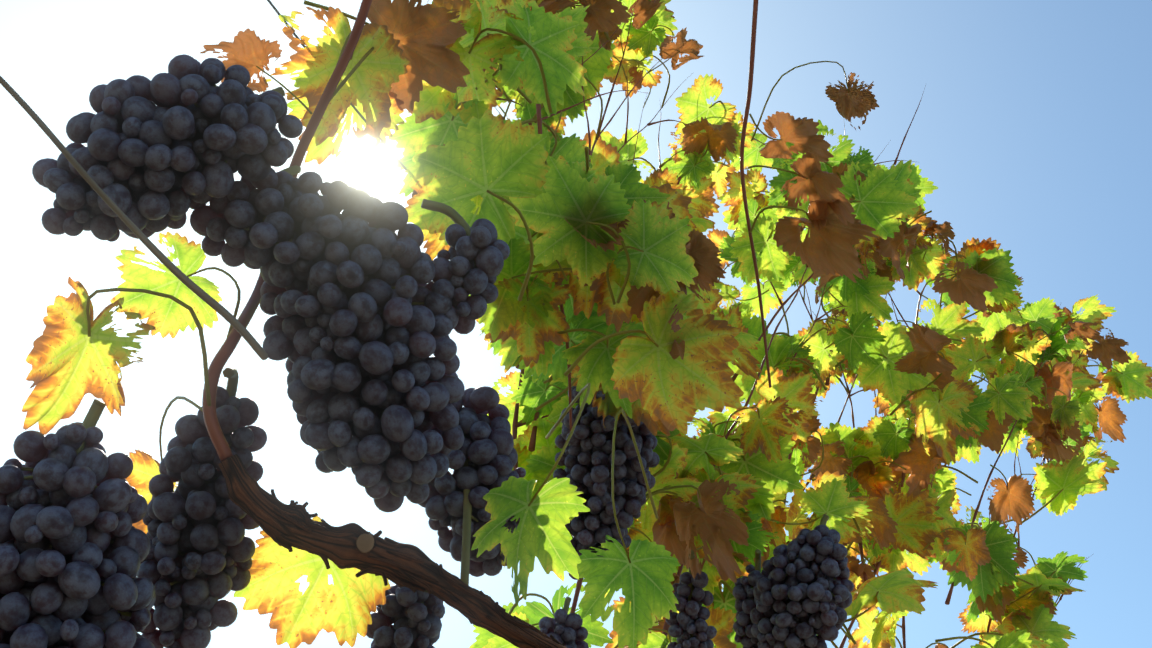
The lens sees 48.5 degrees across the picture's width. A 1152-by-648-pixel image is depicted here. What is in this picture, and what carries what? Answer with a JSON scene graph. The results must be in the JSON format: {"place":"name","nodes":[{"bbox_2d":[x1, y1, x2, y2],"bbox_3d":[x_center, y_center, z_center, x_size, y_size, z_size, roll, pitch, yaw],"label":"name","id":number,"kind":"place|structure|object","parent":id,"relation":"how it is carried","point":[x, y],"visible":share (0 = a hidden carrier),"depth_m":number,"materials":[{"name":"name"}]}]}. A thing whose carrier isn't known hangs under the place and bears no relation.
{"place":"outdoors","nodes":[
{"label":"outdoors","id":0,"kind":"place"},
{"bbox_2d":[0,76,268,359],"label":"wire","id":1,"kind":"object","parent":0,"point":[226,315],"visible":0.98,"depth_m":0.54,"materials":[{"name":"grey metal"}]},
{"bbox_2d":[218,454,566,647],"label":"vine branch","id":2,"kind":"object","parent":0,"point":[413,568],"visible":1,"depth_m":0.62,"materials":[{"name":"brown wood"}]},
{"bbox_2d":[356,534,373,552],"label":"vine stub cuts","id":3,"kind":"object","parent":2,"relation":"attached to","point":[364,543],"visible":1,"depth_m":0.62,"materials":[{"name":"beige wood"}]},
{"bbox_2d":[450,434,511,585],"bbox_3d":[-0.061,0.108,0.733,0.061,0.121,0.067,11,-38,-1],"label":"stem","id":4,"kind":"object","parent":2,"relation":"attached to","point":[466,541],"visible":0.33,"depth_m":0.70,"materials":[{"name":"green plant"}]},
{"bbox_2d":[202,0,1097,647],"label":"vine shoots","id":5,"kind":"object","parent":2,"relation":"attached to","point":[214,374],"visible":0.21,"depth_m":1.23,"materials":[{"name":"brown plant"}]},
{"bbox_2d":[421,199,475,295],"bbox_3d":[-0.064,-0.035,0.658,0.042,0.049,0.038,11,-38,-1],"label":"grape stem","id":6,"kind":"object","parent":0,"point":[455,216],"visible":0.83,"depth_m":0.66,"materials":[{"name":"plant"}]},
{"bbox_2d":[561,597,570,644],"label":"grape stem","id":7,"kind":"object","parent":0,"point":[567,603],"visible":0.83,"depth_m":0.98,"materials":[{"name":"green plant"}]},
{"bbox_2d":[0,0,1151,647],"label":"sky","id":8,"kind":"structure","parent":0,"point":[1031,125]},
{"bbox_2d":[688,550,697,637],"bbox_3d":[0.100,0.256,1.106,0.033,0.095,0.075,11,-38,-1],"label":"grape stem","id":9,"kind":"object","parent":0,"point":[690,585],"visible":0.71,"depth_m":1.10,"materials":[{"name":"plant"}]},
{"label":"ground","id":10,"kind":"structure","parent":0,"visible":0},
{"bbox_2d":[86,0,1122,647],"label":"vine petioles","id":11,"kind":"object","parent":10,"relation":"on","point":[520,296],"visible":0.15,"depth_m":1.09,"materials":[{"name":"plant"}]},
{"bbox_2d":[2,399,131,634],"bbox_3d":[-0.231,0.121,0.573,0.081,0.149,0.116,11,-38,-1],"label":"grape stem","id":12,"kind":"object","parent":11,"relation":"on","point":[94,413],"visible":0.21,"depth_m":0.57,"materials":[{"name":"plant"}]},
{"bbox_2d":[0,422,155,647],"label":"grape bunch","id":13,"kind":"object","parent":11,"relation":"attached to","point":[58,570],"visible":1,"depth_m":0.54,"materials":[{"name":"purple food"}]},
{"bbox_2d":[32,54,302,241],"bbox_3d":[-0.197,-0.085,0.610,0.108,0.096,0.075,-10,-42,23],"label":"grape bunch","id":14,"kind":"object","parent":11,"relation":"on","point":[168,146],"visible":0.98,"depth_m":0.59,"materials":[{"name":"food"}]},
{"bbox_2d":[82,84,284,189],"bbox_3d":[-0.188,-0.093,0.619,0.093,0.106,0.057,-4,-40,17],"label":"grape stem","id":15,"kind":"object","parent":11,"relation":"attached to","point":[280,90],"visible":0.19,"depth_m":0.66,"materials":[{"name":"plant"}]},
{"bbox_2d":[136,386,266,647],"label":"grape bunch","id":16,"kind":"object","parent":11,"relation":"attached to","point":[209,522],"visible":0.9,"depth_m":0.64,"materials":[{"name":"purple food"}]},
{"bbox_2d":[170,367,238,607],"bbox_3d":[-0.193,0.090,0.654,0.049,0.112,0.108,11,-38,-1],"label":"grape stem","id":17,"kind":"object","parent":16,"relation":"attached to","point":[231,374],"visible":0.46,"depth_m":0.66,"materials":[{"name":"plant"}]},
{"bbox_2d":[190,168,464,511],"bbox_3d":[-0.113,0.003,0.634,0.095,0.137,0.161,-18,-46,31],"label":"grape bunch","id":18,"kind":"object","parent":11,"relation":"on","point":[400,377],"visible":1,"depth_m":0.62,"materials":[{"name":"food"}]},
{"bbox_2d":[245,165,424,435],"bbox_3d":[-0.110,-0.010,0.640,0.079,0.154,0.150,-22,-48,34],"label":"grape stem","id":19,"kind":"object","parent":18,"relation":"on","point":[294,170],"visible":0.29,"depth_m":0.64,"materials":[{"name":"plant"}]},
{"bbox_2d":[425,218,509,333],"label":"grape cluster","id":20,"kind":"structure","parent":18,"relation":"on","point":[485,247],"depth_m":0.64,"materials":[{"name":"food"}]},
{"bbox_2d":[267,0,410,176],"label":"trellis wire","id":21,"kind":"object","parent":11,"relation":"attached to","point":[351,104],"visible":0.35,"depth_m":0.78,"materials":[{"name":"grey metal"}]},
{"bbox_2d":[366,563,444,647],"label":"bunch under cane","id":22,"kind":"object","parent":11,"relation":"attached to","point":[407,613],"visible":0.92,"depth_m":0.71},
{"bbox_2d":[419,386,525,576],"bbox_3d":[-0.060,0.089,0.742,0.077,0.092,0.084,11,-38,-1],"label":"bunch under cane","id":23,"kind":"object","parent":11,"relation":"attached to","point":[488,450],"visible":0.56,"depth_m":0.72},
{"bbox_2d":[539,609,588,647],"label":"grape bunch","id":24,"kind":"object","parent":11,"relation":"hanging from","point":[568,629],"visible":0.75,"depth_m":0.96,"materials":[{"name":"purple food"}]},
{"bbox_2d":[22,0,1151,647],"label":"grape leaves","id":25,"kind":"object","parent":11,"relation":"attached to","point":[424,68],"visible":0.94,"depth_m":1.22,"materials":[{"name":"green plant"}]},
{"bbox_2d":[553,386,659,579],"bbox_3d":[0.022,0.123,1.041,0.087,0.152,0.128,11,-38,-1],"label":"grape bunch","id":26,"kind":"object","parent":11,"relation":"attached to","point":[593,453],"visible":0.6,"depth_m":1.02,"materials":[{"name":"purple food"}]},
{"bbox_2d":[666,571,716,647],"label":"grape bunch","id":27,"kind":"object","parent":11,"relation":"attached to","point":[684,623],"visible":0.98,"depth_m":1.09,"materials":[{"name":"purple food"}]},
{"bbox_2d":[733,564,771,647],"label":"grape bunch","id":28,"kind":"object","parent":11,"relation":"attached to","point":[745,601],"visible":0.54,"depth_m":1.20,"materials":[{"name":"purple food"}]},
{"bbox_2d":[742,549,760,637],"bbox_3d":[0.168,0.264,1.208,0.036,0.079,0.060,-16,-45,29],"label":"grape stem","id":29,"kind":"object","parent":28,"relation":"on","point":[757,560],"visible":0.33,"depth_m":1.21,"materials":[{"name":"green plant"}]},
{"bbox_2d":[750,525,853,647],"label":"grape bunch","id":30,"kind":"object","parent":11,"relation":"attached to","point":[805,615],"visible":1,"depth_m":1.14,"materials":[{"name":"purple food"}]},
{"bbox_2d":[774,514,835,647],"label":"grape stem","id":31,"kind":"object","parent":30,"relation":"on","point":[824,519],"visible":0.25,"depth_m":1.18,"materials":[{"name":"green plant"}]}
]}

